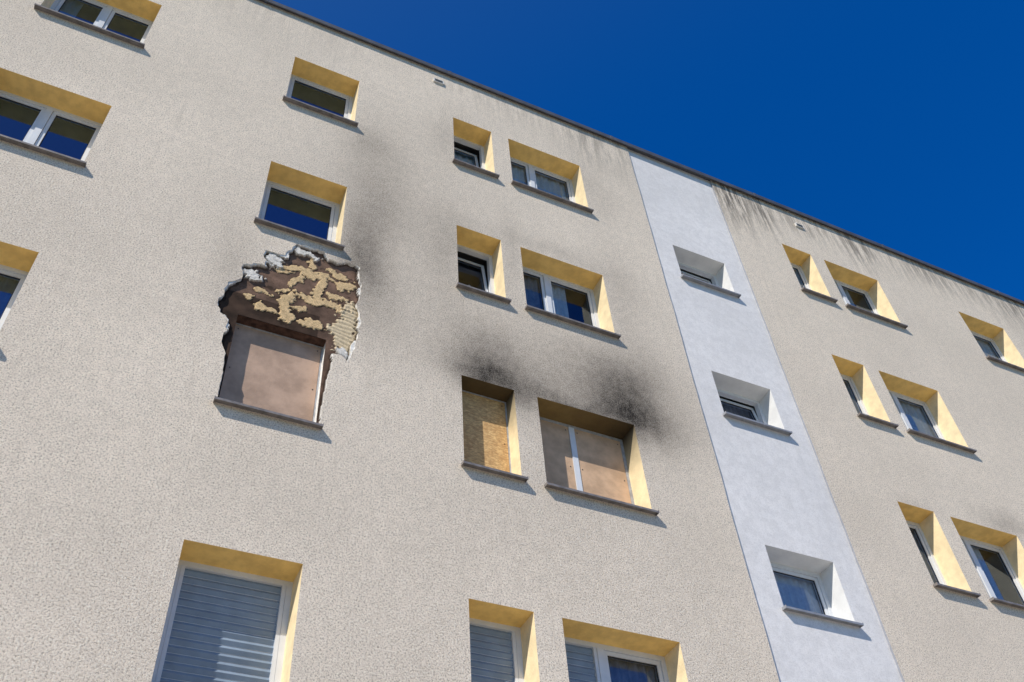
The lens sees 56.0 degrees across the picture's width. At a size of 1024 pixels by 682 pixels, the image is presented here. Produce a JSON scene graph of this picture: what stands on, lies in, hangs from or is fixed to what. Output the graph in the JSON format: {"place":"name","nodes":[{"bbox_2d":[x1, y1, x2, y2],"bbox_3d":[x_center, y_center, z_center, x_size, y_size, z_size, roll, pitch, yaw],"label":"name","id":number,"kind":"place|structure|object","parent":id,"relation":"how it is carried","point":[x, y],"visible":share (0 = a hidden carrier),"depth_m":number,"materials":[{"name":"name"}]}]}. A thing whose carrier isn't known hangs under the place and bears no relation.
{"place":"outdoors","nodes":[
{"label":"outdoors","id":0,"kind":"place"},
{"bbox_2d":[462,390,511,472],"bbox_3d":[-0.340,1.076,10.279,0.636,1.290,0.120,17,-51,-19],"label":"wooden board","id":1,"kind":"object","parent":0,"point":[485,433],"depth_m":10.34,"materials":[{"name":"brown wood"}]},
{"bbox_2d":[273,0,1023,300],"label":"sky","id":2,"kind":"structure","parent":0,"point":[898,125],"materials":[{"name":"blue"}]},
{"label":"ground","id":3,"kind":"structure","parent":0,"visible":0},
{"bbox_2d":[0,0,1023,681],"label":"facade wall","id":4,"kind":"structure","parent":3,"relation":"on","point":[132,454],"depth_m":10.38,"materials":[{"name":"beige paint"}]},
{"bbox_2d":[0,264,28,328],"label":"window","id":5,"kind":"structure","parent":4,"relation":"in","point":[12,280],"depth_m":9.09,"materials":[{"name":"white plastic"}]},
{"bbox_2d":[0,134,86,166],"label":"window sill","id":6,"kind":"structure","parent":4,"relation":"attached to","point":[42,150],"depth_m":10.03,"materials":[{"name":"metal"}]},
{"bbox_2d":[0,90,102,160],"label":"window","id":7,"kind":"structure","parent":4,"relation":"in","point":[45,126],"depth_m":11.41,"materials":[{"name":"clear glass"}]},
{"bbox_2d":[34,3,144,48],"bbox_3d":[-5.321,-3.832,12.109,1.309,0.053,0.353,17,-51,-19],"label":"window sill","id":8,"kind":"structure","parent":4,"relation":"attached to","point":[88,25],"depth_m":12.01,"materials":[{"name":"metal"}]},
{"bbox_2d":[49,0,152,42],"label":"window","id":9,"kind":"structure","parent":4,"relation":"in","point":[114,19],"depth_m":13.20,"materials":[{"name":"clear glass"}]},
{"bbox_2d":[151,559,292,681],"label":"window","id":10,"kind":"structure","parent":4,"relation":"in","point":[224,625],"depth_m":7.58,"materials":[{"name":"grey plastic"}]},
{"bbox_2d":[213,395,323,429],"bbox_3d":[-2.295,0.760,8.954,1.014,0.053,0.353,17,-51,-19],"label":"window sill","id":11,"kind":"structure","parent":4,"relation":"attached to","point":[267,412],"depth_m":8.86,"materials":[{"name":"grey metal"}]},
{"bbox_2d":[219,323,322,421],"bbox_3d":[-2.388,0.412,9.504,0.940,1.290,0.120,17,-51,-19],"label":"window","id":12,"kind":"structure","parent":4,"relation":"in","point":[266,370],"depth_m":9.54,"materials":[{"name":"brown wood"}]},
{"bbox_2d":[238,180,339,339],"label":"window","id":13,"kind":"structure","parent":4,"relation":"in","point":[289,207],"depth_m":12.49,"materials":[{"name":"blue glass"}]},
{"bbox_2d":[217,246,360,422],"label":"exposed wall","id":14,"kind":"structure","parent":4,"relation":"attached to","point":[308,290],"depth_m":10.23,"materials":[{"name":"brown brick"}]},
{"bbox_2d":[218,244,361,420],"bbox_3d":[-2.295,-0.171,9.926,1.489,2.666,0.080,17,-51,-19],"label":"broken render edge","id":15,"kind":"object","parent":4,"relation":"attached to","point":[327,259],"visible":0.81,"depth_m":10.83,"materials":[{"name":"paint"}]},
{"bbox_2d":[254,216,344,250],"bbox_3d":[-2.468,-1.123,11.020,1.040,0.053,0.353,17,-51,-19],"label":"window sill","id":16,"kind":"structure","parent":4,"relation":"attached to","point":[298,233],"depth_m":10.93,"materials":[{"name":"metal"}]},
{"bbox_2d":[286,74,352,118],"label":"window","id":17,"kind":"structure","parent":4,"relation":"in","point":[319,96],"depth_m":14.44,"materials":[{"name":"glass"}]},
{"bbox_2d":[282,95,358,126],"bbox_3d":[-2.639,-3.005,13.085,1.040,0.053,0.353,17,-51,-19],"label":"window sill","id":18,"kind":"structure","parent":4,"relation":"attached to","point":[319,110],"depth_m":12.99,"materials":[{"name":"metal"}]},
{"bbox_2d":[433,78,443,84],"bbox_3d":[-1.161,-4.100,15.219,0.170,0.090,0.032,17,-51,-19],"label":"wall vent","id":19,"kind":"object","parent":4,"relation":"attached to","point":[438,81],"depth_m":15.20,"materials":[{"name":"plastic"}]},
{"bbox_2d":[454,135,485,169],"bbox_3d":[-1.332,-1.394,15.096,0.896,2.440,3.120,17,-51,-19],"label":"window","id":20,"kind":"structure","parent":4,"relation":"in","point":[469,152],"depth_m":14.93,"materials":[{"name":"white plastic"}]},
{"bbox_2d":[457,244,494,293],"bbox_3d":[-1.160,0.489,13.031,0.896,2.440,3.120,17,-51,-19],"label":"window","id":21,"kind":"structure","parent":4,"relation":"in","point":[475,268],"depth_m":12.93,"materials":[{"name":"white plastic"}]},
{"bbox_2d":[452,158,499,178],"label":"window sill","id":22,"kind":"structure","parent":4,"relation":"attached to","point":[475,168],"depth_m":13.75,"materials":[{"name":"metal"}]},
{"bbox_2d":[456,282,511,303],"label":"window sill","id":23,"kind":"structure","parent":4,"relation":"attached to","point":[483,292],"depth_m":11.67,"materials":[{"name":"grey metal"}]},
{"bbox_2d":[461,460,528,482],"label":"window sill","id":24,"kind":"structure","parent":4,"relation":"attached to","point":[494,471],"depth_m":9.61,"materials":[{"name":"grey metal"}]},
{"bbox_2d":[469,618,523,681],"bbox_3d":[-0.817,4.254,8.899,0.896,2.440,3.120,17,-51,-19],"label":"window","id":25,"kind":"structure","parent":4,"relation":"in","point":[495,652],"depth_m":8.52,"materials":[{"name":"grey plastic"}]},
{"bbox_2d":[0,0,1023,681],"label":"window reveals","id":26,"kind":"structure","parent":4,"relation":"attached to","point":[218,556],"depth_m":12.05,"materials":[{"name":"yellow paint"}]},
{"bbox_2d":[510,157,575,202],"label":"window","id":27,"kind":"structure","parent":4,"relation":"in","point":[541,179],"depth_m":15.19,"materials":[{"name":"clear glass"}]},
{"bbox_2d":[511,180,593,213],"bbox_3d":[0.542,-2.025,14.243,1.335,0.053,0.353,17,-51,-19],"label":"window sill","id":28,"kind":"structure","parent":4,"relation":"attached to","point":[552,196],"depth_m":14.15,"materials":[{"name":"metal"}]},
{"bbox_2d":[522,266,599,327],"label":"window","id":29,"kind":"structure","parent":4,"relation":"in","point":[558,296],"depth_m":13.11,"materials":[{"name":"white plastic"}]},
{"bbox_2d":[525,305,620,339],"bbox_3d":[0.714,-0.142,12.177,1.335,0.053,0.353,17,-51,-19],"label":"window sill","id":30,"kind":"structure","parent":4,"relation":"attached to","point":[571,321],"depth_m":12.08,"materials":[{"name":"grey metal"}]},
{"bbox_2d":[540,417,634,504],"bbox_3d":[0.747,1.465,10.724,1.261,1.290,0.126,17,-51,-19],"label":"window","id":31,"kind":"structure","parent":4,"relation":"in","point":[584,460],"depth_m":10.83,"materials":[{"name":"brown wood"}]},
{"bbox_2d":[544,481,659,515],"bbox_3d":[0.885,1.740,10.112,1.335,0.053,0.353,17,-51,-19],"label":"window sill","id":32,"kind":"structure","parent":4,"relation":"attached to","point":[599,498],"depth_m":10.01,"materials":[{"name":"grey metal"}]},
{"bbox_2d":[564,637,668,681],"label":"window","id":33,"kind":"structure","parent":4,"relation":"in","point":[587,661],"depth_m":9.03,"materials":[{"name":"white plastic"}]},
{"bbox_2d":[794,223,803,228],"bbox_3d":[5.216,-2.090,17.487,0.170,0.090,0.032,17,-51,-19],"label":"wall vent","id":34,"kind":"object","parent":4,"relation":"attached to","point":[799,225],"depth_m":17.47,"materials":[{"name":"plastic"}]},
{"bbox_2d":[790,262,811,289],"bbox_3d":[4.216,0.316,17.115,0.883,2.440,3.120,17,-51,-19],"label":"window","id":35,"kind":"structure","parent":4,"relation":"in","point":[800,276],"depth_m":16.80,"materials":[{"name":"white plastic"}]},
{"bbox_2d":[801,287,837,302],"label":"window sill","id":36,"kind":"structure","parent":4,"relation":"attached to","point":[815,293],"depth_m":15.76,"materials":[{"name":"grey metal"}]},
{"bbox_2d":[840,373,868,414],"bbox_3d":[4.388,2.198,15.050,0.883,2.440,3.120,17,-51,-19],"label":"window","id":37,"kind":"structure","parent":4,"relation":"in","point":[854,394],"depth_m":14.68,"materials":[{"name":"white plastic"}]},
{"bbox_2d":[834,279,879,314],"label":"window","id":38,"kind":"structure","parent":4,"relation":"in","point":[856,296],"depth_m":17.34,"materials":[{"name":"white plastic"}]},
{"bbox_2d":[845,303,907,328],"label":"window sill","id":39,"kind":"structure","parent":4,"relation":"attached to","point":[864,311],"depth_m":16.15,"materials":[{"name":"grey metal"}]},
{"bbox_2d":[857,412,898,428],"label":"window sill","id":40,"kind":"structure","parent":4,"relation":"attached to","point":[878,420],"depth_m":13.70,"materials":[{"name":"grey metal"}]},
{"bbox_2d":[888,390,944,439],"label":"window","id":41,"kind":"structure","parent":4,"relation":"in","point":[916,414],"depth_m":15.13,"materials":[{"name":"white plastic"}]},
{"bbox_2d":[906,520,946,584],"bbox_3d":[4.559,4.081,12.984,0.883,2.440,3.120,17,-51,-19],"label":"window","id":42,"kind":"structure","parent":4,"relation":"in","point":[929,559],"depth_m":12.53,"materials":[{"name":"white plastic"}]},
{"bbox_2d":[907,428,976,453],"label":"window sill","id":43,"kind":"structure","parent":4,"relation":"attached to","point":[940,440],"depth_m":14.09,"materials":[{"name":"grey metal"}]},
{"bbox_2d":[933,582,980,597],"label":"window sill","id":44,"kind":"structure","parent":4,"relation":"attached to","point":[954,589],"depth_m":11.62,"materials":[{"name":"grey metal"}]},
{"bbox_2d":[970,330,1006,361],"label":"window","id":45,"kind":"structure","parent":4,"relation":"in","point":[988,346],"depth_m":18.33,"materials":[{"name":"white plastic"}]},
{"bbox_2d":[959,535,1023,604],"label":"window","id":46,"kind":"structure","parent":4,"relation":"in","point":[995,571],"depth_m":13.15,"materials":[{"name":"white plastic"}]},
{"bbox_2d":[986,355,1023,371],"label":"window sill","id":47,"kind":"structure","parent":4,"relation":"attached to","point":[1005,363],"depth_m":17.13,"materials":[{"name":"grey metal"}]},
{"bbox_2d":[989,597,1023,608],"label":"window sill","id":48,"kind":"structure","parent":4,"relation":"attached to","point":[1005,602],"depth_m":11.89,"materials":[{"name":"grey metal"}]},
{"bbox_2d":[628,149,902,681],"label":"stairwell facade","id":49,"kind":"structure","parent":3,"relation":"on","point":[776,491],"depth_m":11.98,"materials":[{"name":"white paint"}]},
{"bbox_2d":[678,262,718,285],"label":"window","id":50,"kind":"structure","parent":49,"relation":"in","point":[696,273],"depth_m":15.24,"materials":[{"name":"white plastic"}]},
{"bbox_2d":[680,274,740,297],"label":"window sill","id":51,"kind":"structure","parent":49,"relation":"attached to","point":[709,285],"depth_m":14.40,"materials":[{"name":"grey metal"}]},
{"bbox_2d":[717,388,766,423],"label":"window","id":52,"kind":"structure","parent":49,"relation":"in","point":[740,405],"depth_m":13.20,"materials":[{"name":"white plastic"}]},
{"bbox_2d":[723,411,791,435],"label":"window sill","id":53,"kind":"structure","parent":49,"relation":"attached to","point":[757,423],"depth_m":12.34,"materials":[{"name":"grey metal"}]},
{"bbox_2d":[770,562,834,616],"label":"window","id":54,"kind":"structure","parent":49,"relation":"in","point":[801,589],"depth_m":10.99,"materials":[{"name":"blue glass"}]},
{"bbox_2d":[782,605,863,627],"bbox_3d":[3.270,3.028,10.360,1.038,0.051,0.325,17,-51,-19],"label":"window sill","id":55,"kind":"structure","parent":49,"relation":"attached to","point":[822,616],"depth_m":10.27,"materials":[{"name":"grey metal"}]},
{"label":"side walls and roof","id":56,"kind":"object","parent":3,"relation":"on","visible":0},
{"bbox_2d":[260,0,1023,304],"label":"roof coping","id":57,"kind":"object","parent":56,"relation":"on","point":[543,111],"visible":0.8,"depth_m":16.63,"materials":[{"name":"metal"}]}
]}

